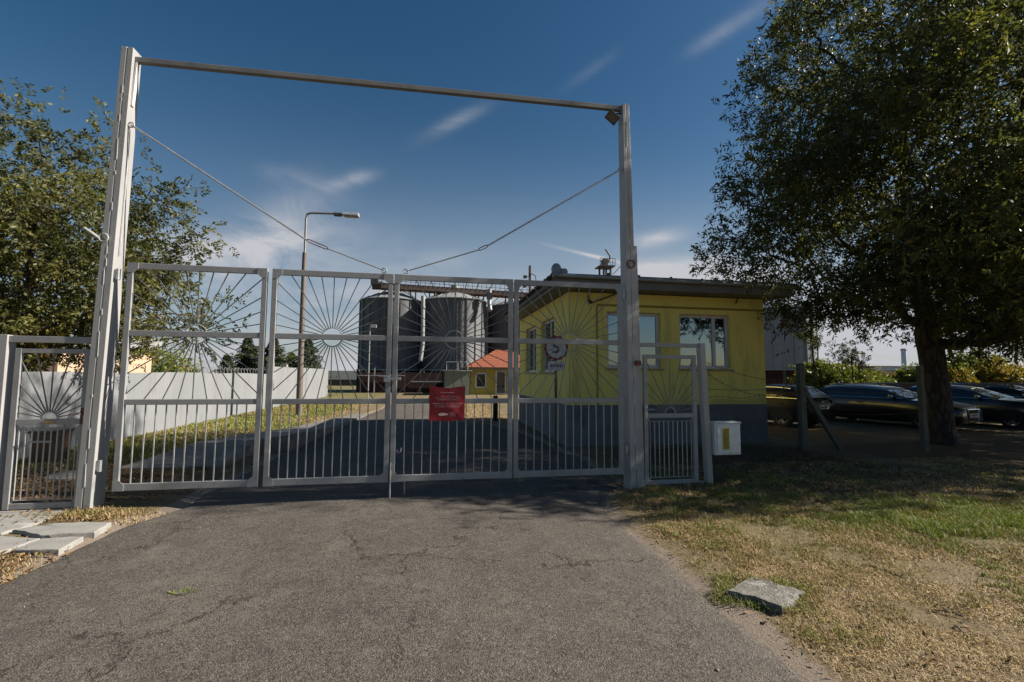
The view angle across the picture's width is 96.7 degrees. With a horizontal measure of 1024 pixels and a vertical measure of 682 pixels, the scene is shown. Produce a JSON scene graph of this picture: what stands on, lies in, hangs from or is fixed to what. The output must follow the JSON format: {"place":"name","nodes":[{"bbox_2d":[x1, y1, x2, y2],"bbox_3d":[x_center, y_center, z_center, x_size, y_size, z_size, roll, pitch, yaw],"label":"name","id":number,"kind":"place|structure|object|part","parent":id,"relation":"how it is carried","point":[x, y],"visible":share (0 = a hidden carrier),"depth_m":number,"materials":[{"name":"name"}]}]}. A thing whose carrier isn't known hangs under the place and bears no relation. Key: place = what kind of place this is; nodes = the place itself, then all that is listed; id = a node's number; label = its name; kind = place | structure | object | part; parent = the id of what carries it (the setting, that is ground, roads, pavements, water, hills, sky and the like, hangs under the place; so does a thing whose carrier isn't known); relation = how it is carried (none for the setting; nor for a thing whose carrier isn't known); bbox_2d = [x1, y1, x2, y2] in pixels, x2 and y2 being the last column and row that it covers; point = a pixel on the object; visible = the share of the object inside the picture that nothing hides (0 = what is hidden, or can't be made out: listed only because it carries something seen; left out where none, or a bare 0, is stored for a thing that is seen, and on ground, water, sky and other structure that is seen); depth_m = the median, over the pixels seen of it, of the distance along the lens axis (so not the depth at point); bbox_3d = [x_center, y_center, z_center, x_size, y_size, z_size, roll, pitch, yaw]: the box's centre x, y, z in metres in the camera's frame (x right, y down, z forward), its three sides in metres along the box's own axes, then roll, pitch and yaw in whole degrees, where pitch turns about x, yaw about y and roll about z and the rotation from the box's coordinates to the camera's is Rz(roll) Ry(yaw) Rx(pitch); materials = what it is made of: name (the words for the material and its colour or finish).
{"place":"outdoors","nodes":[
{"label":"outdoors","id":0,"kind":"place"},
{"bbox_2d":[0,505,169,583],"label":"gravel","id":1,"kind":"structure","parent":0,"point":[102,512],"depth_m":5.26,"materials":[{"name":"gravel"}]},
{"bbox_2d":[13,404,370,481],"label":"grass","id":2,"kind":"structure","parent":0,"point":[251,420],"depth_m":13.18,"materials":[{"name":"plant"}]},
{"bbox_2d":[121,414,366,470],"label":"path","id":3,"kind":"structure","parent":0,"point":[199,455],"depth_m":9.26,"materials":[{"name":"concrete"}]},
{"bbox_2d":[0,404,808,681],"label":"driveway","id":4,"kind":"structure","parent":0,"point":[470,580],"depth_m":3.56,"materials":[{"name":"asphalt"}]},
{"bbox_2d":[168,586,196,594],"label":"weed tuft","id":5,"kind":"object","parent":4,"relation":"on","point":[189,589],"visible":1,"depth_m":3.51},
{"bbox_2d":[23,496,830,681],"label":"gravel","id":6,"kind":"structure","parent":4,"relation":"on","point":[717,669],"depth_m":3.61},
{"bbox_2d":[0,386,1023,681],"bbox_3d":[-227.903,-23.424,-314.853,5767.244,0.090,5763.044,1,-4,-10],"label":"ground","id":7,"kind":"structure","parent":0,"point":[982,442],"depth_m":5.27,"materials":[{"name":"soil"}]},
{"bbox_2d":[0,536,39,553],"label":"paving slab","id":8,"kind":"structure","parent":7,"relation":"on","point":[6,542],"depth_m":4.42,"materials":[{"name":"concrete"}]},
{"bbox_2d":[0,511,62,535],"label":"paving slab","id":9,"kind":"structure","parent":7,"relation":"on","point":[8,524],"depth_m":5.07,"materials":[{"name":"concrete"}]},
{"bbox_2d":[0,334,90,512],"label":"wicket portal","id":10,"kind":"object","parent":7,"relation":"on","point":[7,350],"visible":0.59,"depth_m":5.52,"materials":[{"name":"grey paint"}]},
{"bbox_2d":[1,348,89,509],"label":"wicket gate","id":11,"kind":"structure","parent":10,"relation":"attached to","point":[14,423],"depth_m":5.53,"materials":[{"name":"metal"}]},
{"bbox_2d":[12,536,83,555],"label":"paving slab","id":12,"kind":"structure","parent":7,"relation":"on","point":[57,546],"depth_m":4.33,"materials":[{"name":"concrete"}]},
{"bbox_2d":[28,429,74,463],"bbox_3d":[-8.467,1.975,8.359,0.389,0.700,0.540,1,-4,-10],"label":"waste bin","id":13,"kind":"object","parent":7,"relation":"on","point":[47,442],"visible":0.6,"depth_m":8.17,"materials":[{"name":"black plastic"}]},
{"bbox_2d":[43,470,75,481],"bbox_3d":[-6.991,2.210,7.284,0.720,0.190,0.720,1,-4,-10],"label":"well cover","id":14,"kind":"object","parent":7,"relation":"on","point":[63,476],"visible":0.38,"depth_m":7.05,"materials":[{"name":"concrete"}]},
{"bbox_2d":[12,522,111,538],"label":"paving slab","id":15,"kind":"structure","parent":7,"relation":"on","point":[85,529],"depth_m":4.75,"materials":[{"name":"concrete"}]},
{"bbox_2d":[29,338,161,372],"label":"neighbour house","id":16,"kind":"structure","parent":7,"relation":"on","point":[57,368],"depth_m":18.24,"materials":[{"name":"beige paint"}]},
{"bbox_2d":[0,76,251,373],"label":"locust tree","id":17,"kind":"object","parent":7,"relation":"on","point":[24,311],"visible":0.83,"depth_m":9.95,"materials":[{"name":"green plant"}]},
{"bbox_2d":[0,451,280,584],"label":"leaf litter","id":18,"kind":"object","parent":7,"relation":"on","point":[11,571],"visible":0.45,"depth_m":6.24,"materials":[{"name":"plant"}]},
{"bbox_2d":[15,366,265,460],"bbox_3d":[-9.962,1.649,12.035,0.108,2.080,19.400,1,-4,-10],"label":"sheet fence","id":19,"kind":"object","parent":7,"relation":"on","point":[239,385],"visible":0.59,"depth_m":12.54,"materials":[{"name":"metal"}]},
{"bbox_2d":[117,343,203,372],"bbox_3d":[-17.690,1.927,22.192,5.313,4.323,5.174,-2,-5,32],"label":"bush","id":20,"kind":"object","parent":7,"relation":"on","point":[164,367],"visible":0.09,"depth_m":21.98,"materials":[{"name":"green plant"}]},
{"bbox_2d":[209,353,243,372],"bbox_3d":[-18.823,2.513,29.926,3.422,3.419,3.227,1,-4,-10],"label":"conifer","id":21,"kind":"object","parent":7,"relation":"on","point":[229,362],"visible":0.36,"depth_m":29.89,"materials":[{"name":"green plant"}]},
{"bbox_2d":[232,338,257,373],"bbox_3d":[-18.382,2.016,32.081,5.106,4.768,4.776,-2,-5,25],"label":"conifer","id":22,"kind":"object","parent":7,"relation":"on","point":[247,360],"visible":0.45,"depth_m":31.83,"materials":[{"name":"plant"}]},
{"bbox_2d":[247,339,295,373],"bbox_3d":[-16.281,2.090,31.673,4.313,4.782,4.321,-1,-5,23],"label":"conifer","id":23,"kind":"object","parent":7,"relation":"on","point":[279,351],"visible":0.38,"depth_m":31.35,"materials":[{"name":"plant"}]},
{"bbox_2d":[279,352,297,367],"bbox_3d":[-17.475,2.834,35.418,4.295,4.087,4.114,1,-4,-10],"label":"bush","id":24,"kind":"object","parent":7,"relation":"on","point":[290,359],"visible":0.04,"depth_m":35.04,"materials":[{"name":"green plant"}]},
{"bbox_2d":[265,363,327,407],"bbox_3d":[-12.926,2.705,28.182,0.220,2.450,13.500,1,-4,-10],"label":"sheet fence","id":25,"kind":"object","parent":7,"relation":"on","point":[283,389],"visible":0.55,"depth_m":26.06,"materials":[{"name":"metal"}]},
{"bbox_2d":[288,339,340,396],"bbox_3d":[-15.547,2.175,35.044,5.037,4.810,4.957,1,-4,-10],"label":"conifer","id":26,"kind":"object","parent":7,"relation":"on","point":[309,361],"visible":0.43,"depth_m":34.46,"materials":[{"name":"green plant"}]},
{"bbox_2d":[295,212,359,416],"bbox_3d":[-7.461,-1.013,18.461,2.164,8.686,0.278,1,-4,-10],"label":"street lamp","id":27,"kind":"object","parent":7,"relation":"on","point":[299,389],"visible":0.96,"depth_m":18.24,"materials":[{"name":"metal"}]},
{"bbox_2d":[328,371,359,385],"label":"warehouse","id":28,"kind":"structure","parent":7,"relation":"on","point":[344,380],"depth_m":66.56,"materials":[{"name":"metal"}]},
{"bbox_2d":[74,46,644,509],"bbox_3d":[-1.687,-0.781,6.450,7.504,6.100,0.336,1,-4,-10],"label":"gate portal","id":29,"kind":"object","parent":7,"relation":"on","point":[92,464],"visible":0.84,"depth_m":5.97,"materials":[{"name":"grey paint"}]},
{"bbox_2d":[112,262,268,491],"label":"sunburst gate","id":30,"kind":"structure","parent":29,"relation":"attached to","point":[123,401],"depth_m":5.87,"materials":[{"name":"metal"}]},
{"bbox_2d":[128,122,386,272],"bbox_3d":[-3.391,-1.910,6.185,3.327,1.852,0.028,1,-4,-11],"label":"guy cable","id":31,"kind":"object","parent":29,"relation":"attached to","point":[211,177],"visible":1,"depth_m":6.14,"materials":[{"name":"metal"}]},
{"bbox_2d":[263,269,400,485],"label":"sunburst gate","id":32,"kind":"structure","parent":29,"relation":"attached to","point":[271,401],"depth_m":6.16,"materials":[{"name":"metal"}]},
{"bbox_2d":[389,274,512,498],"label":"sunburst gate","id":33,"kind":"structure","parent":29,"relation":"attached to","point":[403,477],"depth_m":6.47,"materials":[{"name":"metal"}]},
{"bbox_2d":[429,386,464,420],"bbox_3d":[-0.913,0.875,6.416,0.504,0.504,0.081,1,-4,-10],"label":"notice banner","id":34,"kind":"object","parent":33,"relation":"attached to","point":[446,404],"visible":1,"depth_m":6.38,"materials":[{"name":"red plastic"}]},
{"bbox_2d":[403,167,622,273],"bbox_3d":[0.098,-1.840,6.811,3.327,1.852,0.029,1,-4,-10],"label":"guy cable","id":35,"kind":"object","parent":29,"relation":"attached to","point":[618,170],"visible":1,"depth_m":6.81,"materials":[{"name":"metal"}]},
{"bbox_2d":[513,279,623,477],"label":"sunburst gate","id":36,"kind":"structure","parent":29,"relation":"attached to","point":[517,472],"depth_m":6.76,"materials":[{"name":"metal"}]},
{"bbox_2d":[605,109,621,125],"bbox_3d":[1.606,-3.535,7.203,0.288,0.244,0.145,1,-4,-10],"label":"floodlight","id":37,"kind":"object","parent":29,"relation":"attached to","point":[612,117],"visible":1,"depth_m":7.16,"materials":[{"name":"black metal"}]},
{"bbox_2d":[367,325,376,398],"bbox_3d":[-8.878,1.428,28.856,0.435,4.952,0.200,1,-4,-10],"label":"yard lamp","id":38,"kind":"object","parent":7,"relation":"on","point":[372,326],"visible":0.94,"depth_m":28.83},
{"bbox_2d":[356,290,421,390],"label":"grain silo","id":39,"kind":"object","parent":7,"relation":"on","point":[381,300],"visible":0.48,"depth_m":44.50,"materials":[{"name":"metal"}]},
{"bbox_2d":[358,368,442,392],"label":"intake shed","id":40,"kind":"structure","parent":7,"relation":"on","point":[414,385],"depth_m":42.20,"materials":[{"name":"metal"}]},
{"bbox_2d":[422,285,486,387],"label":"grain silo","id":41,"kind":"object","parent":7,"relation":"on","point":[452,297],"visible":0.44,"depth_m":44.62,"materials":[{"name":"metal"}]},
{"bbox_2d":[418,296,425,360],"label":"grain spout","id":42,"kind":"object","parent":41,"relation":"attached to","point":[423,324],"visible":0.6,"depth_m":43.74,"materials":[{"name":"metal"}]},
{"bbox_2d":[371,273,531,309],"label":"conveyor","id":43,"kind":"object","parent":41,"relation":"on","point":[381,285],"visible":0.5,"depth_m":45.74,"materials":[{"name":"metal"}]},
{"bbox_2d":[487,289,491,311],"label":"grain spout","id":44,"kind":"object","parent":41,"relation":"attached to","point":[489,297],"visible":0.85,"depth_m":45.41,"materials":[{"name":"metal"}]},
{"bbox_2d":[441,362,471,394],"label":"shed","id":45,"kind":"structure","parent":7,"relation":"on","point":[457,380],"depth_m":37.68,"materials":[{"name":"metal"}]},
{"bbox_2d":[463,404,512,421],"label":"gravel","id":46,"kind":"structure","parent":7,"relation":"on","point":[479,412],"depth_m":19.57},
{"bbox_2d":[461,350,519,394],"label":"tiled house","id":47,"kind":"structure","parent":7,"relation":"on","point":[492,386],"depth_m":39.39,"materials":[{"name":"paint"}]},
{"bbox_2d":[475,373,485,387],"bbox_3d":[-2.688,3.374,39.167,0.944,1.298,0.073,1,-4,-10],"label":"window","id":48,"kind":"structure","parent":47,"relation":"in","point":[478,384],"depth_m":39.12,"materials":[{"name":"plastic"}]},
{"bbox_2d":[495,371,505,393],"bbox_3d":[-0.981,3.590,39.460,0.906,2.030,0.073,1,-4,-10],"label":"door","id":49,"kind":"structure","parent":47,"relation":"in","point":[500,378],"depth_m":39.43,"materials":[{"name":"plastic"}]},
{"bbox_2d":[493,396,497,420],"bbox_3d":[-0.606,2.573,16.637,0.176,1.148,0.155,1,-4,-10],"label":"bollard","id":50,"kind":"object","parent":7,"relation":"on","point":[495,411],"visible":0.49,"depth_m":16.57,"materials":[{"name":"black metal"}]},
{"bbox_2d":[486,298,519,354],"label":"grain silo","id":51,"kind":"object","parent":7,"relation":"on","point":[498,316],"visible":0.09,"depth_m":47.99,"materials":[{"name":"metal"}]},
{"bbox_2d":[523,265,535,292],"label":"mast","id":52,"kind":"object","parent":7,"relation":"on","point":[525,277],"visible":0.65,"depth_m":48.54,"materials":[{"name":"metal"}]},
{"bbox_2d":[544,336,567,453],"bbox_3d":[0.955,1.264,9.888,0.543,2.770,0.074,1,-4,-10],"label":"speed limit sign","id":53,"kind":"object","parent":7,"relation":"on","point":[552,363],"visible":0.67,"depth_m":9.91,"materials":[{"name":"grey metal"}]},
{"bbox_2d":[595,249,619,274],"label":"elevator tower","id":54,"kind":"structure","parent":7,"relation":"on","point":[604,266],"depth_m":63.77,"materials":[{"name":"metal"}]},
{"bbox_2d":[502,273,797,447],"bbox_3d":[3.412,0.934,14.292,6.400,4.520,7.223,1,-4,-10],"label":"gatehouse","id":55,"kind":"object","parent":7,"relation":"on","point":[719,323],"visible":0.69,"depth_m":11.45,"materials":[{"name":"paint"}]},
{"bbox_2d":[524,327,535,373],"bbox_3d":[0.678,0.315,14.986,0.220,1.533,1.620,1,-4,-10],"label":"window","id":56,"kind":"structure","parent":55,"relation":"in","point":[532,352],"depth_m":15.33,"materials":[{"name":"glass"}]},
{"bbox_2d":[539,319,553,373],"bbox_3d":[1.058,0.160,12.886,0.220,1.533,1.540,1,-4,-10],"label":"window","id":57,"kind":"structure","parent":55,"relation":"in","point":[547,323],"depth_m":13.26,"materials":[{"name":"plastic"}]},
{"bbox_2d":[551,263,567,272],"bbox_3d":[1.112,-1.675,10.667,0.395,0.290,0.240,1,-4,-10],"label":"roof vent","id":58,"kind":"object","parent":55,"relation":"on","point":[556,268],"visible":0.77,"depth_m":10.58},
{"bbox_2d":[605,312,664,369],"bbox_3d":[2.990,0.013,11.365,1.540,1.423,0.407,1,-4,-10],"label":"window","id":59,"kind":"structure","parent":55,"relation":"in","point":[646,325],"depth_m":11.44,"materials":[{"name":"plastic"}]},
{"bbox_2d":[679,315,734,370],"bbox_3d":[4.882,0.050,11.695,1.540,1.423,0.389,1,-4,-10],"label":"window","id":60,"kind":"structure","parent":55,"relation":"in","point":[716,345],"depth_m":11.78,"materials":[{"name":"plastic"}]},
{"bbox_2d":[640,343,712,484],"bbox_3d":[2.521,1.186,7.037,1.195,2.320,0.110,1,-4,-10],"label":"wicket portal","id":61,"kind":"object","parent":7,"relation":"on","point":[704,414],"visible":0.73,"depth_m":7.09,"materials":[{"name":"grey paint"}]},
{"bbox_2d":[642,354,698,484],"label":"wicket gate","id":62,"kind":"structure","parent":61,"relation":"attached to","point":[693,416],"depth_m":7.00,"materials":[{"name":"metal"}]},
{"bbox_2d":[706,362,799,480],"bbox_3d":[4.838,1.413,8.805,4.848,1.885,0.044,4,-6,-43],"label":"wire fence","id":63,"kind":"object","parent":7,"relation":"on","point":[759,424],"visible":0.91,"depth_m":8.75,"materials":[{"name":"metal"}]},
{"bbox_2d":[710,421,741,454],"bbox_3d":[3.335,1.517,7.127,0.460,0.505,0.195,1,-4,-10],"label":"meter box","id":64,"kind":"object","parent":63,"relation":"attached to","point":[725,437],"visible":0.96,"depth_m":7.05,"materials":[{"name":"white plastic"}]},
{"bbox_2d":[717,425,739,452],"bbox_3d":[3.354,1.521,7.049,0.380,0.425,0.010,1,-4,-10],"label":"door","id":65,"kind":"structure","parent":64,"relation":"in","point":[734,438],"depth_m":7.05,"materials":[{"name":"white plastic"}]},
{"bbox_2d":[727,576,804,615],"bbox_3d":[1.958,1.991,3.496,0.457,0.178,0.404,4,-5,-38],"label":"concrete block","id":66,"kind":"object","parent":7,"relation":"on","point":[778,595],"depth_m":3.45,"materials":[{"name":"concrete"}]},
{"bbox_2d":[559,447,1018,516],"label":"leaf litter","id":67,"kind":"object","parent":7,"relation":"on","point":[829,482],"visible":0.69,"depth_m":7.46,"materials":[{"name":"plant"}]},
{"bbox_2d":[763,298,818,384],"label":"grain silo","id":68,"kind":"object","parent":7,"relation":"on","point":[776,368],"visible":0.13,"depth_m":42.85,"materials":[{"name":"metal"}]},
{"bbox_2d":[766,383,835,426],"bbox_3d":[9.241,2.282,16.819,2.157,1.481,4.303,3,-5,-28],"label":"car","id":69,"kind":"object","parent":7,"relation":"on","point":[824,402],"visible":0.45,"depth_m":15.23,"materials":[{"name":"black paint"}]},
{"bbox_3d":[8.898,1.777,15.875,0.140,0.319,0.755,3,-5,-28],"label":"side window","id":70,"kind":"part","parent":69,"relation":"part of","materials":[{"name":"black glass"}]},
{"bbox_3d":[9.240,1.735,15.227,0.140,0.316,0.771,3,-5,-28],"label":"side window","id":71,"kind":"part","parent":69,"relation":"part of","materials":[{"name":"black glass"}]},
{"bbox_3d":[10.091,1.752,15.242,1.502,0.276,0.390,3,-5,-28],"label":"rear window","id":72,"kind":"part","parent":69,"relation":"part of","materials":[{"name":"grey glass"}]},
{"bbox_2d":[791,326,833,386],"bbox_3d":[13.117,1.095,19.768,1.568,4.548,2.229,0,-4,2],"label":"sapling","id":73,"kind":"object","parent":7,"relation":"on","point":[816,337],"visible":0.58,"depth_m":19.62,"materials":[{"name":"plant"}]},
{"bbox_2d":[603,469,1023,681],"bbox_3d":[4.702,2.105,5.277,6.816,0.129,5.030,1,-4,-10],"label":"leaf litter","id":74,"kind":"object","parent":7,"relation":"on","point":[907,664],"visible":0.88,"depth_m":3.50,"materials":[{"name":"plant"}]},
{"bbox_2d":[795,363,844,450],"bbox_3d":[7.124,1.630,10.521,1.126,2.218,0.188,1,-4,-6],"label":"fence post","id":75,"kind":"object","parent":7,"relation":"on","point":[804,395],"visible":0.78,"depth_m":10.44,"materials":[{"name":"concrete"}]},
{"bbox_2d":[808,375,920,414],"bbox_3d":[8.112,1.251,10.546,2.769,0.916,0.006,1,-4,-2],"label":"fence wire","id":76,"kind":"object","parent":75,"relation":"attached to","point":[843,392],"visible":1,"depth_m":10.54,"materials":[{"name":"metal"}]},
{"bbox_2d":[786,358,863,388],"bbox_3d":[18.614,2.766,27.184,4.382,3.584,3.560,1,-4,-10],"label":"bush","id":77,"kind":"object","parent":7,"relation":"on","point":[828,370],"visible":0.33,"depth_m":26.47,"materials":[{"name":"green plant"}]},
{"bbox_2d":[825,338,869,382],"bbox_3d":[16.584,1.710,22.458,1.597,3.768,1.901,-1,-5,21],"label":"sapling","id":78,"kind":"object","parent":7,"relation":"on","point":[845,351],"visible":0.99,"depth_m":22.35,"materials":[{"name":"plant"}]},
{"bbox_2d":[821,359,884,385],"bbox_3d":[22.196,3.001,30.477,4.078,3.717,4.254,1,-4,-10],"label":"bush","id":79,"kind":"object","parent":7,"relation":"on","point":[869,378],"visible":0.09,"depth_m":29.15,"materials":[{"name":"green plant"}]},
{"bbox_2d":[687,0,1023,445],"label":"ash tree","id":80,"kind":"object","parent":7,"relation":"on","point":[976,248],"visible":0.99,"depth_m":9.99,"materials":[{"name":"green plant"}]},
{"bbox_2d":[839,340,873,382],"bbox_3d":[18.248,1.827,24.143,1.590,3.810,1.369,-3,-5,35],"label":"sapling","id":81,"kind":"object","parent":7,"relation":"on","point":[860,364],"visible":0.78,"depth_m":24.06,"materials":[{"name":"plant"}]},
{"bbox_2d":[863,368,897,382],"bbox_3d":[25.121,3.317,32.264,3.819,2.969,3.634,4,-5,-38],"label":"bush","id":82,"kind":"object","parent":7,"relation":"on","point":[887,380],"visible":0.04,"depth_m":31.45,"materials":[{"name":"green plant"}]},
{"bbox_2d":[853,366,910,369],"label":"factory hall","id":83,"kind":"structure","parent":7,"relation":"on","point":[889,367],"depth_m":131.24,"materials":[{"name":"metal"}]},
{"bbox_2d":[862,370,904,374],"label":"factory hall","id":84,"kind":"structure","parent":7,"relation":"on","point":[888,371],"depth_m":112.89,"materials":[{"name":"metal"}]},
{"bbox_2d":[876,366,897,377],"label":"bush","id":85,"kind":"object","parent":7,"relation":"on","point":[890,374],"visible":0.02,"depth_m":34.15,"materials":[{"name":"green plant"}]},
{"bbox_2d":[870,565,903,577],"bbox_3d":[3.250,1.985,3.939,0.055,0.027,0.270,2,-5,-21],"label":"stick","id":86,"kind":"object","parent":7,"relation":"on","point":[886,570],"visible":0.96,"depth_m":3.93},
{"bbox_2d":[819,383,983,428],"bbox_3d":[13.626,2.299,16.656,2.257,1.481,4.903,2,-5,-25],"label":"car","id":87,"kind":"object","parent":7,"relation":"on","point":[860,401],"visible":0.63,"depth_m":16.07,"materials":[{"name":"black paint"}]},
{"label":"side window","id":88,"kind":"part","parent":87,"relation":"part of","materials":[{"name":"black glass"}]},
{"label":"side window","id":89,"kind":"part","parent":87,"relation":"part of","materials":[{"name":"black glass"}]},
{"bbox_2d":[900,348,906,369],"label":"chimney","id":90,"kind":"object","parent":7,"relation":"on","point":[903,355],"visible":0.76,"depth_m":125.92,"materials":[{"name":"concrete"}]},
{"bbox_2d":[889,362,918,382],"bbox_3d":[28.680,3.206,32.764,3.620,3.485,3.061,1,-4,-10],"label":"bush","id":91,"kind":"object","parent":7,"relation":"on","point":[909,372],"visible":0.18,"depth_m":32.43,"materials":[{"name":"green plant"}]},
{"bbox_2d":[916,365,929,450],"bbox_3d":[9.550,1.660,10.582,0.140,2.198,0.120,1,-4,-10],"label":"fence post","id":92,"kind":"object","parent":7,"relation":"on","point":[923,427],"visible":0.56,"depth_m":10.55,"materials":[{"name":"concrete"}]},
{"bbox_2d":[874,383,1023,388],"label":"boundary wall","id":93,"kind":"structure","parent":7,"relation":"on","point":[910,385],"depth_m":27.54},
{"bbox_2d":[879,192,1023,367],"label":"ash tree","id":94,"kind":"object","parent":7,"relation":"on","point":[968,332],"visible":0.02,"depth_m":23.02,"materials":[{"name":"green plant"}]},
{"bbox_2d":[934,609,969,618],"bbox_3d":[3.128,1.932,3.238,0.186,0.026,0.038,-4,-6,42],"label":"stick","id":95,"kind":"object","parent":7,"relation":"on","point":[949,612],"visible":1,"depth_m":3.25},
{"bbox_2d":[953,624,968,634],"bbox_3d":[3.003,1.915,3.023,0.059,0.026,0.112,-1,-4,15],"label":"stick","id":96,"kind":"object","parent":7,"relation":"on","point":[958,627],"visible":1,"depth_m":3.03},
{"bbox_2d":[948,365,980,382],"bbox_3d":[28.270,2.976,28.901,3.130,3.213,2.711,1,-4,-10],"label":"bush","id":97,"kind":"object","parent":7,"relation":"on","point":[955,376],"visible":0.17,"depth_m":28.49,"materials":[{"name":"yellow plant"}]},
{"bbox_2d":[906,383,1023,428],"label":"car","id":98,"kind":"object","parent":7,"relation":"on","point":[1003,409],"visible":0.4,"depth_m":15.75,"materials":[{"name":"black paint"}]},
{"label":"side window","id":99,"kind":"part","parent":98,"relation":"part of","materials":[{"name":"black glass"}]},
{"bbox_2d":[933,118,1023,382],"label":"ash tree","id":100,"kind":"object","parent":7,"relation":"on","point":[1006,316],"visible":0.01,"depth_m":15.71,"materials":[{"name":"green plant"}]},
{"bbox_2d":[947,347,1018,368],"bbox_3d":[35.446,2.831,35.413,6.171,5.365,5.755,-1,-5,18],"label":"bush","id":101,"kind":"object","parent":7,"relation":"on","point":[965,360],"visible":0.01,"depth_m":34.76,"materials":[{"name":"green plant"}]},
{"bbox_2d":[965,355,1023,382],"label":"bush","id":102,"kind":"object","parent":7,"relation":"on","point":[997,373],"visible":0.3,"depth_m":30.38,"materials":[{"name":"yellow plant"}]},
{"bbox_2d":[984,384,1023,398],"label":"car","id":103,"kind":"object","parent":7,"relation":"on","point":[1017,392],"visible":0.18,"depth_m":17.91,"materials":[{"name":"black paint"}]},
{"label":"side window","id":104,"kind":"part","parent":103,"relation":"part of","materials":[{"name":"black glass"}]},
{"bbox_2d":[1009,363,1023,373],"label":"bush","id":105,"kind":"object","parent":7,"relation":"on","point":[1019,367],"visible":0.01,"depth_m":32.73,"materials":[{"name":"green plant"}]},
{"bbox_2d":[0,0,1023,372],"label":"sky","id":106,"kind":"structure","parent":0,"point":[428,178],"materials":[{"name":"blue"}]},
{"bbox_2d":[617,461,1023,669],"bbox_3d":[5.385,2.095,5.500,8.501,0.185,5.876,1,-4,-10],"label":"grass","id":107,"kind":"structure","parent":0,"point":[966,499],"depth_m":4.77,"materials":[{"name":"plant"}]}
]}

